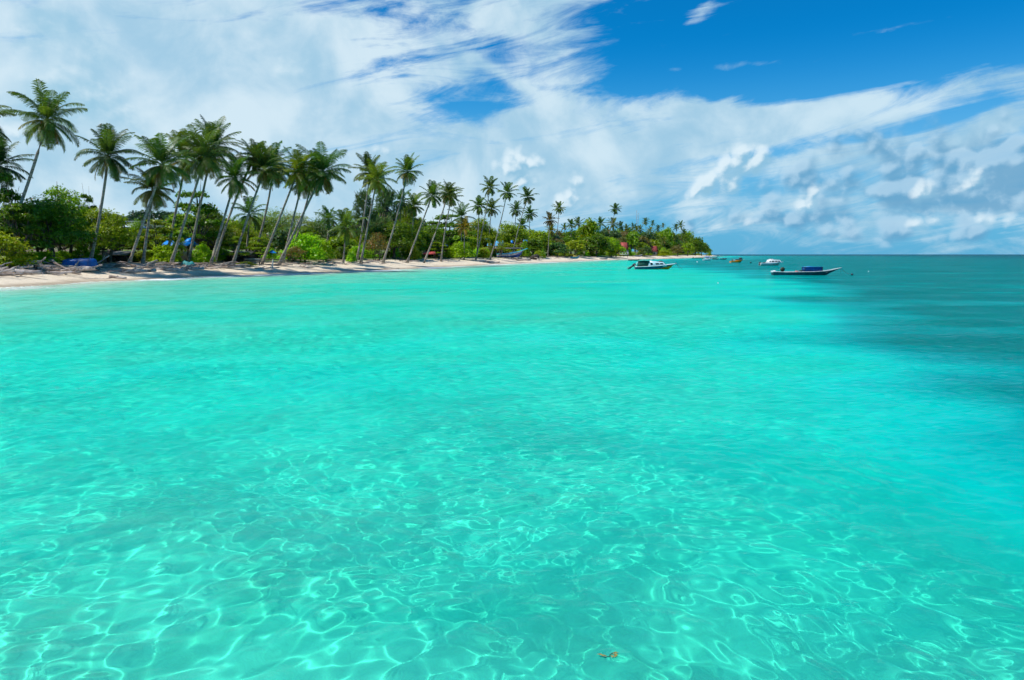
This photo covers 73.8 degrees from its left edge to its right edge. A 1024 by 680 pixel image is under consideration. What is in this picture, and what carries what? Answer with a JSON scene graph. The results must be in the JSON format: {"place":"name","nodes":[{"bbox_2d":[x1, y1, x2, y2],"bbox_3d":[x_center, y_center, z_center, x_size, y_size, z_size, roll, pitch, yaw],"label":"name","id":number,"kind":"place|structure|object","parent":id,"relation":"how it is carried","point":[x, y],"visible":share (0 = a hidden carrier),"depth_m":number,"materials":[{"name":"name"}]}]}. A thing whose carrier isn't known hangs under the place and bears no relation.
{"place":"outdoors","nodes":[
{"label":"outdoors","id":0,"kind":"place"},
{"bbox_2d":[109,210,195,229],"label":"hill","id":1,"kind":"structure","parent":0,"point":[139,215],"depth_m":407.62,"materials":[{"name":"green plant"}]},
{"bbox_2d":[0,245,712,287],"bbox_3d":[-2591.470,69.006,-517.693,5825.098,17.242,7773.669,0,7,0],"label":"beach","id":2,"kind":"structure","parent":0,"point":[26,280],"depth_m":122.04,"materials":[{"name":"beige sand"}]},
{"bbox_2d":[0,105,16,144],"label":"palm tree","id":3,"kind":"object","parent":2,"relation":"on","point":[1,129],"visible":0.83,"depth_m":86.95,"materials":[{"name":"green plant"}]},
{"bbox_2d":[0,163,25,249],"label":"broadleaf tree","id":4,"kind":"object","parent":2,"relation":"on","point":[5,193],"visible":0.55,"depth_m":87.12,"materials":[{"name":"green plant"}]},
{"bbox_2d":[0,135,34,187],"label":"palm tree","id":5,"kind":"object","parent":2,"relation":"on","point":[4,150],"visible":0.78,"depth_m":91.98,"materials":[{"name":"green plant"}]},
{"bbox_2d":[0,231,37,267],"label":"bush","id":6,"kind":"object","parent":2,"relation":"on","point":[9,244],"visible":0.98,"depth_m":80.63,"materials":[{"name":"green plant"}]},
{"bbox_2d":[0,265,41,274],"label":"driftwood log","id":7,"kind":"object","parent":2,"relation":"on","point":[31,272],"visible":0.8,"depth_m":75.75,"materials":[{"name":"grey wood"}]},
{"bbox_2d":[0,194,54,253],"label":"broadleaf tree","id":8,"kind":"object","parent":2,"relation":"on","point":[28,218],"visible":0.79,"depth_m":85.59,"materials":[{"name":"green plant"}]},
{"bbox_2d":[0,78,87,251],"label":"palm tree","id":9,"kind":"object","parent":2,"relation":"on","point":[47,127],"visible":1,"depth_m":85.76,"materials":[{"name":"green plant"}]},
{"bbox_2d":[37,250,60,263],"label":"bush","id":10,"kind":"object","parent":2,"relation":"on","point":[44,254],"visible":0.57,"depth_m":91.53,"materials":[{"name":"green plant"}]},
{"bbox_2d":[0,192,101,263],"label":"broadleaf tree","id":11,"kind":"object","parent":2,"relation":"on","point":[51,218],"visible":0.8,"depth_m":90.66,"materials":[{"name":"green plant"}]},
{"bbox_2d":[24,183,95,261],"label":"broadleaf tree","id":12,"kind":"object","parent":2,"relation":"on","point":[76,200],"visible":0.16,"depth_m":99.55,"materials":[{"name":"green plant"}]},
{"bbox_2d":[55,250,76,260],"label":"bush","id":13,"kind":"object","parent":2,"relation":"on","point":[65,255],"visible":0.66,"depth_m":98.64,"materials":[{"name":"green plant"}]},
{"bbox_2d":[62,257,97,267],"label":"covered boat","id":14,"kind":"object","parent":2,"relation":"on","point":[90,261],"visible":0.87,"depth_m":87.73,"materials":[{"name":"fabric"}]},
{"bbox_2d":[72,243,88,257],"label":"bush","id":15,"kind":"object","parent":2,"relation":"on","point":[83,250],"visible":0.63,"depth_m":101.16,"materials":[{"name":"green plant"}]},
{"bbox_2d":[80,186,97,246],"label":"broadleaf tree","id":16,"kind":"object","parent":2,"relation":"on","point":[89,199],"visible":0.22,"depth_m":103.35,"materials":[{"name":"green plant"}]},
{"bbox_2d":[70,205,141,262],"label":"broadleaf tree","id":17,"kind":"object","parent":2,"relation":"on","point":[113,230],"visible":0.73,"depth_m":98.77,"materials":[{"name":"green plant"}]},
{"bbox_2d":[74,123,144,257],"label":"palm tree","id":18,"kind":"object","parent":2,"relation":"on","point":[107,143],"visible":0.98,"depth_m":93.42,"materials":[{"name":"green plant"}]},
{"bbox_2d":[97,251,140,261],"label":"beach hut","id":19,"kind":"object","parent":2,"relation":"on","point":[125,258],"visible":0.37,"depth_m":106.01,"materials":[{"name":"grey metal"}]},
{"bbox_2d":[98,267,156,272],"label":"driftwood log","id":20,"kind":"object","parent":2,"relation":"on","point":[138,270],"visible":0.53,"depth_m":92.15,"materials":[{"name":"wood"}]},
{"bbox_2d":[126,219,148,251],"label":"broadleaf tree","id":21,"kind":"object","parent":2,"relation":"on","point":[135,225],"visible":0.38,"depth_m":112.77,"materials":[{"name":"green plant"}]},
{"bbox_2d":[120,167,175,263],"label":"palm tree","id":22,"kind":"object","parent":2,"relation":"on","point":[145,196],"visible":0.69,"depth_m":98.68,"materials":[{"name":"green plant"}]},
{"bbox_2d":[131,215,184,251],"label":"broadleaf tree","id":23,"kind":"object","parent":2,"relation":"on","point":[163,230],"visible":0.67,"depth_m":106.86,"materials":[{"name":"green plant"}]},
{"bbox_2d":[118,132,199,264],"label":"palm tree","id":24,"kind":"object","parent":2,"relation":"on","point":[161,154],"visible":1,"depth_m":94.69,"materials":[{"name":"green plant"}]},
{"bbox_2d":[147,243,181,262],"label":"bush","id":25,"kind":"object","parent":2,"relation":"on","point":[167,251],"visible":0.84,"depth_m":105.21,"materials":[{"name":"green plant"}]},
{"bbox_2d":[165,210,193,247],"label":"broadleaf tree","id":26,"kind":"object","parent":2,"relation":"on","point":[181,216],"visible":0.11,"depth_m":130.10,"materials":[{"name":"green plant"}]},
{"bbox_2d":[163,238,198,260],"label":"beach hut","id":27,"kind":"object","parent":2,"relation":"on","point":[187,244],"visible":0.31,"depth_m":114.76,"materials":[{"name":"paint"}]},
{"bbox_2d":[164,128,214,262],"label":"palm tree","id":28,"kind":"object","parent":2,"relation":"on","point":[180,148],"visible":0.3,"depth_m":107.23,"materials":[{"name":"green plant"}]},
{"bbox_2d":[161,184,221,248],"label":"broadleaf tree","id":29,"kind":"object","parent":2,"relation":"on","point":[207,209],"visible":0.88,"depth_m":117.53,"materials":[{"name":"green plant"}]},
{"bbox_2d":[190,242,215,262],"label":"bush","id":30,"kind":"object","parent":2,"relation":"on","point":[204,257],"visible":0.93,"depth_m":112.49,"materials":[{"name":"green plant"}]},
{"bbox_2d":[169,124,237,263],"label":"palm tree","id":31,"kind":"object","parent":2,"relation":"on","point":[206,162],"visible":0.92,"depth_m":101.55,"materials":[{"name":"green plant"}]},
{"bbox_2d":[184,208,238,254],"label":"broadleaf tree","id":32,"kind":"object","parent":2,"relation":"on","point":[228,231],"visible":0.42,"depth_m":126.21,"materials":[{"name":"green plant"}]},
{"bbox_2d":[184,114,242,261],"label":"palm tree","id":33,"kind":"object","parent":2,"relation":"on","point":[213,125],"visible":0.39,"depth_m":110.53,"materials":[{"name":"green plant"}]},
{"bbox_2d":[209,152,261,264],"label":"palm tree","id":34,"kind":"object","parent":2,"relation":"on","point":[236,186],"visible":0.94,"depth_m":108.29,"materials":[{"name":"green plant"}]},
{"bbox_2d":[220,233,251,258],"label":"broadleaf tree","id":35,"kind":"object","parent":2,"relation":"on","point":[234,238],"visible":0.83,"depth_m":118.75,"materials":[{"name":"green plant"}]},
{"bbox_2d":[220,251,257,261],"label":"beach hut","id":36,"kind":"object","parent":2,"relation":"on","point":[240,258],"visible":0.43,"depth_m":123.04,"materials":[{"name":"grey metal"}]},
{"bbox_2d":[225,218,252,242],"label":"broadleaf tree","id":37,"kind":"object","parent":2,"relation":"on","point":[238,225],"visible":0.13,"depth_m":139.78,"materials":[{"name":"green plant"}]},
{"bbox_2d":[227,225,254,250],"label":"broadleaf tree","id":38,"kind":"object","parent":2,"relation":"on","point":[238,232],"visible":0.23,"depth_m":136.18,"materials":[{"name":"green plant"}]},
{"bbox_2d":[213,138,275,263],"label":"palm tree","id":39,"kind":"object","parent":2,"relation":"on","point":[251,157],"visible":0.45,"depth_m":113.98,"materials":[{"name":"green plant"}]},
{"bbox_2d":[232,195,266,250],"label":"palm tree","id":40,"kind":"object","parent":2,"relation":"on","point":[254,219],"visible":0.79,"depth_m":127.99,"materials":[{"name":"green plant"}]},
{"bbox_2d":[245,230,274,251],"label":"broadleaf tree","id":41,"kind":"object","parent":2,"relation":"on","point":[254,234],"visible":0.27,"depth_m":140.12,"materials":[{"name":"green plant"}]},
{"bbox_2d":[231,142,289,263],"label":"palm tree","id":42,"kind":"object","parent":2,"relation":"on","point":[263,153],"visible":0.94,"depth_m":112.08,"materials":[{"name":"green plant"}]},
{"bbox_2d":[249,234,272,260],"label":"broadleaf tree","id":43,"kind":"object","parent":2,"relation":"on","point":[261,243],"visible":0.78,"depth_m":125.08,"materials":[{"name":"green plant"}]},
{"bbox_2d":[242,140,291,254],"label":"palm tree","id":44,"kind":"object","parent":2,"relation":"on","point":[277,151],"visible":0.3,"depth_m":123.20,"materials":[{"name":"green plant"}]},
{"bbox_2d":[250,206,304,242],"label":"light green tree","id":45,"kind":"object","parent":2,"relation":"on","point":[269,220],"visible":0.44,"depth_m":156.20,"materials":[{"name":"green plant"}]},
{"bbox_2d":[265,226,306,250],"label":"broadleaf tree","id":46,"kind":"object","parent":2,"relation":"on","point":[280,235],"visible":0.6,"depth_m":145.56,"materials":[{"name":"green plant"}]},
{"bbox_2d":[260,146,319,264],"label":"palm tree","id":47,"kind":"object","parent":2,"relation":"on","point":[298,156],"visible":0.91,"depth_m":118.36,"materials":[{"name":"green plant"}]},
{"bbox_2d":[277,245,306,261],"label":"shrub","id":48,"kind":"object","parent":2,"relation":"on","point":[296,250],"visible":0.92,"depth_m":127.92,"materials":[{"name":"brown plant"}]},
{"bbox_2d":[281,165,314,263],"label":"palm tree","id":49,"kind":"object","parent":2,"relation":"on","point":[306,192],"visible":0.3,"depth_m":124.03,"materials":[{"name":"green plant"}]},
{"bbox_2d":[272,209,323,235],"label":"light green tree","id":50,"kind":"object","parent":2,"relation":"on","point":[305,220],"visible":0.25,"depth_m":172.07,"materials":[{"name":"green plant"}]},
{"bbox_2d":[285,231,325,262],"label":"bush","id":51,"kind":"object","parent":2,"relation":"on","point":[313,253],"visible":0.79,"depth_m":132.88,"materials":[{"name":"green plant"}]},
{"bbox_2d":[287,160,324,260],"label":"palm tree","id":52,"kind":"object","parent":2,"relation":"on","point":[319,191],"visible":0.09,"depth_m":131.30,"materials":[{"name":"green plant"}]},
{"bbox_2d":[277,141,351,263],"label":"palm tree","id":53,"kind":"object","parent":2,"relation":"on","point":[322,179],"visible":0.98,"depth_m":119.53,"materials":[{"name":"green plant"}]},
{"bbox_2d":[303,209,341,239],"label":"light green tree","id":54,"kind":"object","parent":2,"relation":"on","point":[324,231],"visible":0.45,"depth_m":174.53,"materials":[{"name":"green plant"}]},
{"bbox_2d":[309,238,336,260],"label":"bush","id":55,"kind":"object","parent":2,"relation":"on","point":[327,248],"visible":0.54,"depth_m":141.20,"materials":[{"name":"green plant"}]},
{"bbox_2d":[315,205,338,259],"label":"palm tree","id":56,"kind":"object","parent":2,"relation":"on","point":[330,223],"visible":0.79,"depth_m":147.40,"materials":[{"name":"green plant"}]},
{"bbox_2d":[333,246,347,258],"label":"bush","id":57,"kind":"object","parent":2,"relation":"on","point":[338,251],"visible":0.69,"depth_m":163.75,"materials":[{"name":"green plant"}]},
{"bbox_2d":[326,236,358,252],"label":"broadleaf tree","id":58,"kind":"object","parent":2,"relation":"on","point":[332,243],"visible":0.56,"depth_m":168.24,"materials":[{"name":"green plant"}]},
{"bbox_2d":[327,205,366,263],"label":"palm tree","id":59,"kind":"object","parent":2,"relation":"on","point":[344,219],"visible":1,"depth_m":141.49,"materials":[{"name":"green plant"}]},
{"bbox_2d":[346,243,373,258],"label":"bush","id":60,"kind":"object","parent":2,"relation":"on","point":[367,254],"visible":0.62,"depth_m":163.65,"materials":[{"name":"green plant"}]},
{"bbox_2d":[348,151,385,259],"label":"palm tree","id":61,"kind":"object","parent":2,"relation":"on","point":[365,163],"visible":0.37,"depth_m":158.30,"materials":[{"name":"green plant"}]},
{"bbox_2d":[348,188,392,252],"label":"feathery tree","id":62,"kind":"object","parent":2,"relation":"on","point":[360,198],"visible":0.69,"depth_m":179.21,"materials":[{"name":"green plant"}]},
{"bbox_2d":[362,232,389,260],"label":"shrub","id":63,"kind":"object","parent":2,"relation":"on","point":[378,240],"visible":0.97,"depth_m":164.55,"materials":[{"name":"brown plant"}]},
{"bbox_2d":[355,158,397,262],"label":"palm tree","id":64,"kind":"object","parent":2,"relation":"on","point":[376,184],"visible":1,"depth_m":145.00,"materials":[{"name":"green plant"}]},
{"bbox_2d":[369,186,404,257],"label":"feathery tree","id":65,"kind":"object","parent":2,"relation":"on","point":[384,207],"visible":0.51,"depth_m":192.15,"materials":[{"name":"green plant"}]},
{"bbox_2d":[362,219,427,258],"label":"broadleaf tree","id":66,"kind":"object","parent":2,"relation":"on","point":[401,234],"visible":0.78,"depth_m":181.20,"materials":[{"name":"green plant"}]},
{"bbox_2d":[382,152,423,262],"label":"palm tree","id":67,"kind":"object","parent":2,"relation":"on","point":[406,168],"visible":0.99,"depth_m":156.36,"materials":[{"name":"green plant"}]},
{"bbox_2d":[393,189,414,257],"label":"palm tree","id":68,"kind":"object","parent":2,"relation":"on","point":[399,194],"visible":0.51,"depth_m":196.57,"materials":[{"name":"green plant"}]},
{"bbox_2d":[398,202,424,249],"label":"feathery tree","id":69,"kind":"object","parent":2,"relation":"on","point":[406,217],"visible":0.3,"depth_m":209.31,"materials":[{"name":"green plant"}]},
{"bbox_2d":[402,246,422,259],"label":"bush","id":70,"kind":"object","parent":2,"relation":"on","point":[415,255],"visible":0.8,"depth_m":182.12,"materials":[{"name":"green plant"}]},
{"bbox_2d":[402,192,427,247],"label":"palm tree","id":71,"kind":"object","parent":2,"relation":"on","point":[414,209],"visible":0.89,"depth_m":200.30,"materials":[{"name":"green plant"}]},
{"bbox_2d":[406,179,446,262],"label":"palm tree","id":72,"kind":"object","parent":2,"relation":"on","point":[432,186],"visible":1,"depth_m":168.99,"materials":[{"name":"green plant"}]},
{"bbox_2d":[417,224,449,257],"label":"broadleaf tree","id":73,"kind":"object","parent":2,"relation":"on","point":[432,230],"visible":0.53,"depth_m":217.11,"materials":[{"name":"green plant"}]},
{"bbox_2d":[426,239,449,258],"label":"broadleaf tree","id":74,"kind":"object","parent":2,"relation":"on","point":[438,249],"visible":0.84,"depth_m":211.40,"materials":[{"name":"green plant"}]},
{"bbox_2d":[423,180,462,262],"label":"palm tree","id":75,"kind":"object","parent":2,"relation":"on","point":[448,189],"visible":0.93,"depth_m":174.10,"materials":[{"name":"green plant"}]},
{"bbox_2d":[424,209,476,250],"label":"broadleaf tree","id":76,"kind":"object","parent":2,"relation":"on","point":[449,232],"visible":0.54,"depth_m":231.51,"materials":[{"name":"green plant"}]},
{"bbox_2d":[440,187,462,261],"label":"palm tree","id":77,"kind":"object","parent":2,"relation":"on","point":[453,204],"visible":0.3,"depth_m":190.27,"materials":[{"name":"green plant"}]},
{"bbox_2d":[444,240,477,258],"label":"bush","id":78,"kind":"object","parent":2,"relation":"on","point":[456,253],"visible":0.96,"depth_m":216.09,"materials":[{"name":"green plant"}]},
{"bbox_2d":[447,202,475,252],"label":"palm tree","id":79,"kind":"object","parent":2,"relation":"on","point":[460,212],"visible":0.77,"depth_m":219.89,"materials":[{"name":"green plant"}]},
{"bbox_2d":[455,216,474,259],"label":"palm tree","id":80,"kind":"object","parent":2,"relation":"on","point":[464,228],"visible":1,"depth_m":213.65,"materials":[{"name":"green plant"}]},
{"bbox_2d":[467,195,490,248],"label":"palm tree","id":81,"kind":"object","parent":2,"relation":"on","point":[479,203],"visible":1,"depth_m":237.03,"materials":[{"name":"green plant"}]},
{"bbox_2d":[462,218,504,246],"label":"broadleaf tree","id":82,"kind":"object","parent":2,"relation":"on","point":[485,233],"visible":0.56,"depth_m":269.11,"materials":[{"name":"green plant"}]},
{"bbox_2d":[475,176,499,258],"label":"palm tree","id":83,"kind":"object","parent":2,"relation":"on","point":[490,182],"visible":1,"depth_m":221.17,"materials":[{"name":"green plant"}]},
{"bbox_2d":[482,197,503,233],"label":"palm tree","id":84,"kind":"object","parent":2,"relation":"on","point":[491,211],"visible":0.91,"depth_m":268.35,"materials":[{"name":"green plant"}]},
{"bbox_2d":[489,181,517,259],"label":"palm tree","id":85,"kind":"object","parent":2,"relation":"on","point":[507,194],"visible":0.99,"depth_m":233.15,"materials":[{"name":"green plant"}]},
{"bbox_2d":[497,248,527,257],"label":"wooden boat","id":86,"kind":"object","parent":2,"relation":"on","point":[514,254],"visible":0.96,"depth_m":258.54,"materials":[{"name":"grey paint"}]},
{"bbox_2d":[497,221,529,252],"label":"broadleaf tree","id":87,"kind":"object","parent":2,"relation":"on","point":[510,231],"visible":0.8,"depth_m":306.95,"materials":[{"name":"green plant"}]},
{"bbox_2d":[508,200,524,223],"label":"palm tree","id":88,"kind":"object","parent":2,"relation":"on","point":[515,208],"visible":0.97,"depth_m":316.80,"materials":[{"name":"green plant"}]},
{"bbox_2d":[511,186,537,257],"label":"palm tree","id":89,"kind":"object","parent":2,"relation":"on","point":[527,194],"visible":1,"depth_m":261.40,"materials":[{"name":"green plant"}]},
{"bbox_2d":[522,205,538,231],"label":"palm tree","id":90,"kind":"object","parent":2,"relation":"on","point":[529,214],"visible":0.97,"depth_m":361.01,"materials":[{"name":"green plant"}]},
{"bbox_2d":[519,238,545,254],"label":"broadleaf tree","id":91,"kind":"object","parent":2,"relation":"on","point":[533,244],"visible":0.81,"depth_m":296.57,"materials":[{"name":"green plant"}]},
{"bbox_2d":[526,229,555,247],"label":"broadleaf tree","id":92,"kind":"object","parent":2,"relation":"on","point":[540,236],"visible":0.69,"depth_m":334.64,"materials":[{"name":"green plant"}]},
{"bbox_2d":[542,211,559,256],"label":"palm tree","id":93,"kind":"object","parent":2,"relation":"on","point":[549,219],"visible":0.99,"depth_m":312.32,"materials":[{"name":"green plant"}]},
{"bbox_2d":[544,242,570,256],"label":"broadleaf tree","id":94,"kind":"object","parent":2,"relation":"on","point":[559,247],"visible":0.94,"depth_m":331.75,"materials":[{"name":"green plant"}]},
{"bbox_2d":[564,239,589,255],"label":"broadleaf tree","id":95,"kind":"object","parent":2,"relation":"on","point":[574,244],"visible":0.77,"depth_m":358.93,"materials":[{"name":"green plant"}]},
{"bbox_2d":[576,217,600,251],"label":"broadleaf tree","id":96,"kind":"object","parent":2,"relation":"on","point":[588,228],"visible":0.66,"depth_m":400.87,"materials":[{"name":"green plant"}]},
{"bbox_2d":[580,233,613,256],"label":"broadleaf tree","id":97,"kind":"object","parent":2,"relation":"on","point":[597,242],"visible":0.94,"depth_m":390.66,"materials":[{"name":"green plant"}]},
{"bbox_2d":[600,237,622,256],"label":"broadleaf tree","id":98,"kind":"object","parent":2,"relation":"on","point":[614,242],"visible":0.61,"depth_m":406.24,"materials":[{"name":"green plant"}]},
{"bbox_2d":[624,232,639,248],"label":"broadleaf tree","id":99,"kind":"object","parent":2,"relation":"on","point":[633,240],"visible":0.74,"depth_m":494.74,"materials":[{"name":"green plant"}]},
{"bbox_2d":[658,226,674,245],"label":"broadleaf tree","id":100,"kind":"object","parent":2,"relation":"on","point":[667,233],"visible":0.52,"depth_m":675.37,"materials":[{"name":"green plant"}]},
{"bbox_2d":[686,236,706,254],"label":"broadleaf tree","id":101,"kind":"object","parent":2,"relation":"on","point":[697,243],"visible":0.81,"depth_m":759.62,"materials":[{"name":"green plant"}]},
{"bbox_2d":[0,254,1023,679],"bbox_3d":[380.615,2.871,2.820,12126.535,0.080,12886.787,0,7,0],"label":"sea water","id":102,"kind":"structure","parent":0,"point":[692,468],"depth_m":10.04,"materials":[{"name":"teal liquid"}]},
{"bbox_2d":[627,259,681,268],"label":"speedboat","id":103,"kind":"object","parent":102,"relation":"on","point":[645,264],"visible":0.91,"depth_m":143.12,"materials":[{"name":"white plastic"}]},
{"bbox_2d":[771,266,847,274],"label":"wooden boat","id":104,"kind":"object","parent":102,"relation":"on","point":[809,270],"visible":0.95,"depth_m":103.82,"materials":[{"name":"blue wood"}]},
{"bbox_2d":[0,0,1023,253],"label":"sky","id":105,"kind":"structure","parent":0,"point":[759,126],"materials":[{"name":"blue"}]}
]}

